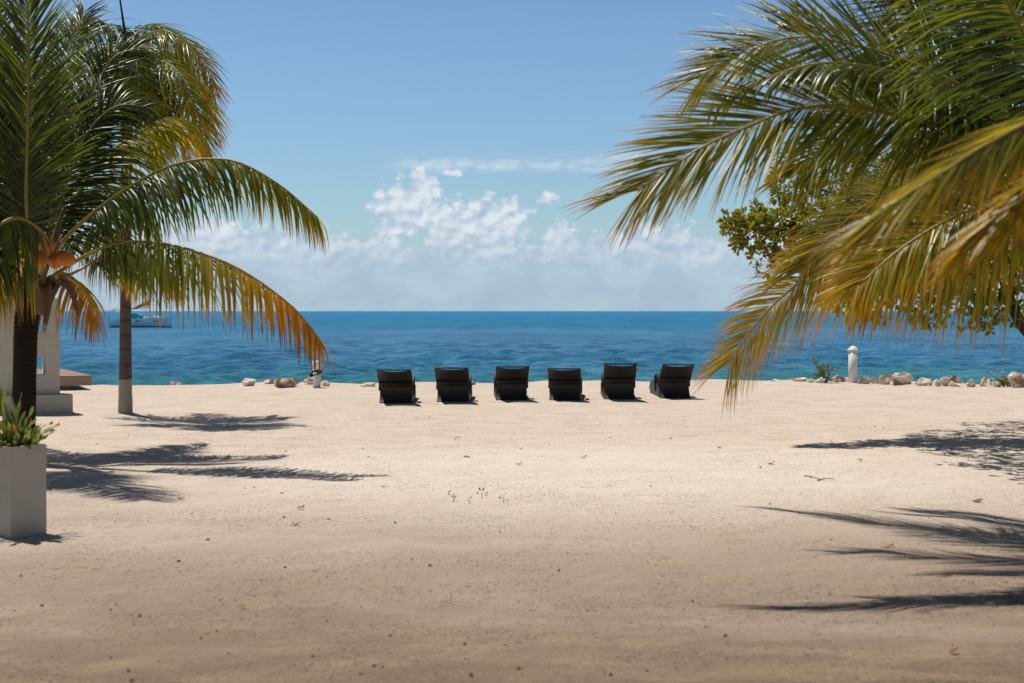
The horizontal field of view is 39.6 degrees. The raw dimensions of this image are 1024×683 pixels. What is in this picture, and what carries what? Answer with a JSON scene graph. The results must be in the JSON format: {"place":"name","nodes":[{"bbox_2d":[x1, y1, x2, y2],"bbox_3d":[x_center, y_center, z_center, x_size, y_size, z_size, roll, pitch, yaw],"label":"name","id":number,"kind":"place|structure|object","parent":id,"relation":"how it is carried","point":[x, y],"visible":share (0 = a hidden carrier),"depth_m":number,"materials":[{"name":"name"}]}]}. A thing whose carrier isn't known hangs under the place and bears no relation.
{"place":"outdoors","nodes":[
{"label":"outdoors","id":0,"kind":"place"},
{"bbox_2d":[0,298,72,415],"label":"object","id":1,"kind":"object","parent":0,"point":[51,398],"visible":0.37,"depth_m":24.11,"materials":[{"name":"white paint"}]},
{"bbox_2d":[0,379,1023,682],"bbox_3d":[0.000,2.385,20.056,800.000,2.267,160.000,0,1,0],"label":"ground","id":2,"kind":"structure","parent":0,"point":[132,541],"depth_m":10.95,"materials":[{"name":"beige sand"}]},
{"bbox_2d":[0,443,45,538],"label":"planter","id":3,"kind":"object","parent":2,"relation":"on","point":[22,491],"visible":0.98,"depth_m":11.07,"materials":[{"name":"white paint"}]},
{"bbox_2d":[0,373,59,449],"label":"potted plant","id":4,"kind":"object","parent":3,"relation":"on","point":[13,433],"visible":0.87,"depth_m":11.17,"materials":[{"name":"green plant"}]},
{"bbox_2d":[37,369,91,389],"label":"wooden platform","id":5,"kind":"structure","parent":2,"relation":"on","point":[68,378],"depth_m":31.46,"materials":[{"name":"brown wood"}]},
{"bbox_2d":[30,0,234,413],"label":"coconut palm","id":6,"kind":"object","parent":2,"relation":"on","point":[202,96],"visible":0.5,"depth_m":22.84,"materials":[{"name":"green plant"}]},
{"bbox_2d":[0,0,336,442],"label":"coconut palm","id":7,"kind":"object","parent":2,"relation":"on","point":[37,212],"visible":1,"depth_m":15.79,"materials":[{"name":"green plant"}]},
{"bbox_2d":[169,381,180,384],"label":"rock","id":8,"kind":"object","parent":2,"relation":"on","point":[175,383],"visible":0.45,"depth_m":33.99,"materials":[{"name":"stone"}]},
{"bbox_2d":[242,378,255,385],"bbox_3d":[-6.032,0.956,32.575,0.298,0.236,0.320,-1,1,-33],"label":"rock","id":9,"kind":"object","parent":2,"relation":"on","point":[248,382],"visible":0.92,"depth_m":32.49,"materials":[{"name":"stone"}]},
{"bbox_2d":[264,380,274,383],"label":"rock","id":10,"kind":"object","parent":2,"relation":"on","point":[269,381],"visible":0.63,"depth_m":33.02,"materials":[{"name":"stone"}]},
{"bbox_2d":[273,378,300,386],"bbox_3d":[-5.157,0.945,32.332,0.448,0.260,0.569,1,2,43],"label":"rock","id":11,"kind":"object","parent":2,"relation":"on","point":[286,382],"visible":1,"depth_m":32.16,"materials":[{"name":"stone"}]},
{"bbox_2d":[303,377,312,383],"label":"rock","id":12,"kind":"object","parent":2,"relation":"on","point":[308,380],"visible":0.73,"depth_m":32.76,"materials":[{"name":"stone"}]},
{"bbox_2d":[309,361,321,387],"bbox_3d":[-4.404,0.789,32.009,0.233,0.712,0.260,1,2,41],"label":"bollard","id":13,"kind":"object","parent":2,"relation":"on","point":[317,380],"visible":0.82,"depth_m":31.94,"materials":[{"name":"white plastic"}]},
{"bbox_2d":[322,380,329,385],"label":"rock","id":14,"kind":"object","parent":2,"relation":"on","point":[325,383],"visible":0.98,"depth_m":32.42,"materials":[{"name":"stone"}]},
{"bbox_2d":[360,382,375,386],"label":"rock","id":15,"kind":"object","parent":2,"relation":"on","point":[369,384],"visible":0.88,"depth_m":32.76,"materials":[{"name":"stone"}]},
{"bbox_2d":[376,369,415,403],"bbox_3d":[-2.226,0.833,27.673,0.670,0.670,2.278,0,1,-1],"label":"sun lounger","id":16,"kind":"object","parent":2,"relation":"on","point":[397,387],"visible":1,"depth_m":27.05,"materials":[{"name":"plastic"}]},
{"bbox_2d":[434,367,471,401],"bbox_3d":[-1.138,0.818,28.234,0.670,0.697,2.262,0,1,1],"label":"sun lounger","id":17,"kind":"object","parent":2,"relation":"on","point":[453,385],"visible":1,"depth_m":27.60,"materials":[{"name":"plastic"}]},
{"bbox_2d":[494,366,529,399],"bbox_3d":[-0.032,0.807,28.824,0.670,0.697,2.262,0,1,-2],"label":"sun lounger","id":18,"kind":"object","parent":2,"relation":"on","point":[510,384],"visible":1,"depth_m":28.18,"materials":[{"name":"plastic"}]},
{"bbox_2d":[4,413,1023,682],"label":"grit","id":19,"kind":"object","parent":2,"relation":"on","point":[508,577],"visible":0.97,"depth_m":8.96,"materials":[{"name":"stone"}]},
{"bbox_2d":[547,368,581,400],"bbox_3d":[1.094,0.833,28.959,0.670,0.670,2.278,0,1,4],"label":"sun lounger","id":20,"kind":"object","parent":2,"relation":"on","point":[564,384],"visible":1,"depth_m":28.33,"materials":[{"name":"plastic"}]},
{"bbox_2d":[601,363,636,399],"bbox_3d":[2.174,0.784,29.284,0.670,0.753,2.223,0,1,1],"label":"sun lounger","id":21,"kind":"object","parent":2,"relation":"on","point":[617,382],"visible":1,"depth_m":28.62,"materials":[{"name":"plastic"}]},
{"bbox_2d":[649,364,694,397],"bbox_3d":[3.309,0.790,29.680,0.670,0.723,2.245,0,1,-2],"label":"sun lounger","id":22,"kind":"object","parent":2,"relation":"on","point":[669,381],"visible":0.98,"depth_m":29.05,"materials":[{"name":"plastic"}]},
{"bbox_2d":[560,0,1023,418],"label":"coconut palm","id":23,"kind":"object","parent":2,"relation":"on","point":[948,112],"visible":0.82,"depth_m":9.67,"materials":[{"name":"green plant"}]},
{"bbox_2d":[790,377,807,380],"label":"rock","id":24,"kind":"object","parent":2,"relation":"on","point":[800,379],"visible":0.96,"depth_m":34.52,"materials":[{"name":"stone"}]},
{"bbox_2d":[815,377,825,382],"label":"rock","id":25,"kind":"object","parent":2,"relation":"on","point":[821,380],"visible":0.87,"depth_m":34.01,"materials":[{"name":"stone"}]},
{"bbox_2d":[812,356,837,382],"bbox_3d":[7.517,0.743,34.234,0.682,0.835,0.520,1,2,39],"label":"shrub","id":26,"kind":"object","parent":2,"relation":"on","point":[823,371],"visible":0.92,"depth_m":34.24,"materials":[{"name":"green plant"}]},
{"bbox_2d":[831,375,845,381],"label":"rock","id":27,"kind":"object","parent":2,"relation":"on","point":[840,379],"visible":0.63,"depth_m":35.03,"materials":[{"name":"stone"}]},
{"bbox_2d":[848,346,857,382],"bbox_3d":[8.344,0.607,34.814,0.261,0.998,0.261,0,1,0],"label":"bollard","id":28,"kind":"object","parent":2,"relation":"on","point":[852,365],"visible":0.91,"depth_m":34.72,"materials":[{"name":"white plastic"}]},
{"bbox_2d":[857,376,871,383],"bbox_3d":[8.502,0.961,34.388,0.373,0.261,0.185,0,1,-11],"label":"rock","id":29,"kind":"object","parent":2,"relation":"on","point":[864,380],"visible":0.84,"depth_m":34.32,"materials":[{"name":"stone"}]},
{"bbox_2d":[716,1,1023,335],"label":"broadleaf tree","id":30,"kind":"object","parent":2,"relation":"on","point":[759,216],"visible":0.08,"depth_m":18.99,"materials":[{"name":"green plant"}]},
{"bbox_2d":[871,377,876,383],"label":"rock","id":31,"kind":"object","parent":2,"relation":"on","point":[873,379],"visible":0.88,"depth_m":34.48,"materials":[{"name":"stone"}]},
{"bbox_2d":[876,375,891,384],"bbox_3d":[8.961,0.954,34.261,0.391,0.316,0.230,0,1,12],"label":"rock","id":32,"kind":"object","parent":2,"relation":"on","point":[884,379],"visible":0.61,"depth_m":34.21,"materials":[{"name":"stone"}]},
{"bbox_2d":[892,372,913,384],"bbox_3d":[9.234,0.918,33.871,0.557,0.421,0.342,0,1,-11],"label":"rock","id":33,"kind":"object","parent":2,"relation":"on","point":[903,378],"visible":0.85,"depth_m":33.74,"materials":[{"name":"stone"}]},
{"bbox_2d":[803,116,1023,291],"bbox_3d":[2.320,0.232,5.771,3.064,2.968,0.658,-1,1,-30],"label":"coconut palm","id":34,"kind":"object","parent":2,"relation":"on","point":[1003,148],"visible":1,"depth_m":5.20,"materials":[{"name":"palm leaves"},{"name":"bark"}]},
{"bbox_2d":[915,377,932,385],"bbox_3d":[9.596,0.933,33.163,0.417,0.193,0.215,0,1,13],"label":"rock","id":35,"kind":"object","parent":2,"relation":"on","point":[921,381],"visible":1,"depth_m":33.11,"materials":[{"name":"stone"}]},
{"bbox_2d":[933,379,941,385],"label":"rock","id":36,"kind":"object","parent":2,"relation":"on","point":[936,382],"visible":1,"depth_m":32.91,"materials":[{"name":"stone"}]},
{"bbox_2d":[940,376,948,385],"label":"rock","id":37,"kind":"object","parent":2,"relation":"on","point":[944,381],"visible":0.96,"depth_m":32.95,"materials":[{"name":"stone"}]},
{"bbox_2d":[950,381,960,386],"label":"rock","id":38,"kind":"object","parent":2,"relation":"on","point":[952,384],"visible":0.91,"depth_m":32.76,"materials":[{"name":"stone"}]},
{"bbox_2d":[949,375,962,382],"bbox_3d":[10.731,0.948,34.374,0.382,0.295,0.344,1,1,30],"label":"rock","id":39,"kind":"object","parent":2,"relation":"on","point":[954,379],"visible":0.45,"depth_m":34.30,"materials":[{"name":"stone"}]},
{"bbox_2d":[966,378,975,386],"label":"rock","id":40,"kind":"object","parent":2,"relation":"on","point":[971,383],"visible":0.94,"depth_m":32.68,"materials":[{"name":"stone"}]},
{"bbox_2d":[979,376,990,386],"bbox_3d":[10.947,0.977,32.958,0.307,0.332,0.249,1,2,44],"label":"rock","id":41,"kind":"object","parent":2,"relation":"on","point":[985,381],"visible":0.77,"depth_m":32.92,"materials":[{"name":"stone"}]},
{"bbox_2d":[991,380,1000,386],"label":"rock","id":42,"kind":"object","parent":2,"relation":"on","point":[994,383],"visible":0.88,"depth_m":32.77,"materials":[{"name":"stone"}]},
{"bbox_2d":[987,369,1010,386],"bbox_3d":[11.502,0.899,33.036,0.925,0.538,0.364,0,1,0],"label":"bush","id":43,"kind":"object","parent":2,"relation":"on","point":[1001,382],"visible":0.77,"depth_m":33.02,"materials":[{"name":"green plant"}]},
{"bbox_2d":[1007,372,1023,387],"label":"rock","id":44,"kind":"object","parent":2,"relation":"on","point":[1016,379],"visible":0.86,"depth_m":32.63,"materials":[{"name":"stone"}]},
{"bbox_2d":[1,0,1023,310],"label":"sky","id":45,"kind":"structure","parent":0,"point":[438,147],"materials":[{"name":"blue"}]},
{"bbox_2d":[37,311,1023,385],"bbox_3d":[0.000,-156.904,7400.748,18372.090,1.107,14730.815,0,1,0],"label":"sea","id":46,"kind":"structure","parent":0,"point":[362,347],"depth_m":99.11,"materials":[{"name":"liquid"}]},
{"bbox_2d":[108,284,172,326],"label":"sailing boat","id":47,"kind":"object","parent":46,"relation":"on","point":[138,320],"visible":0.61,"depth_m":227.09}
]}

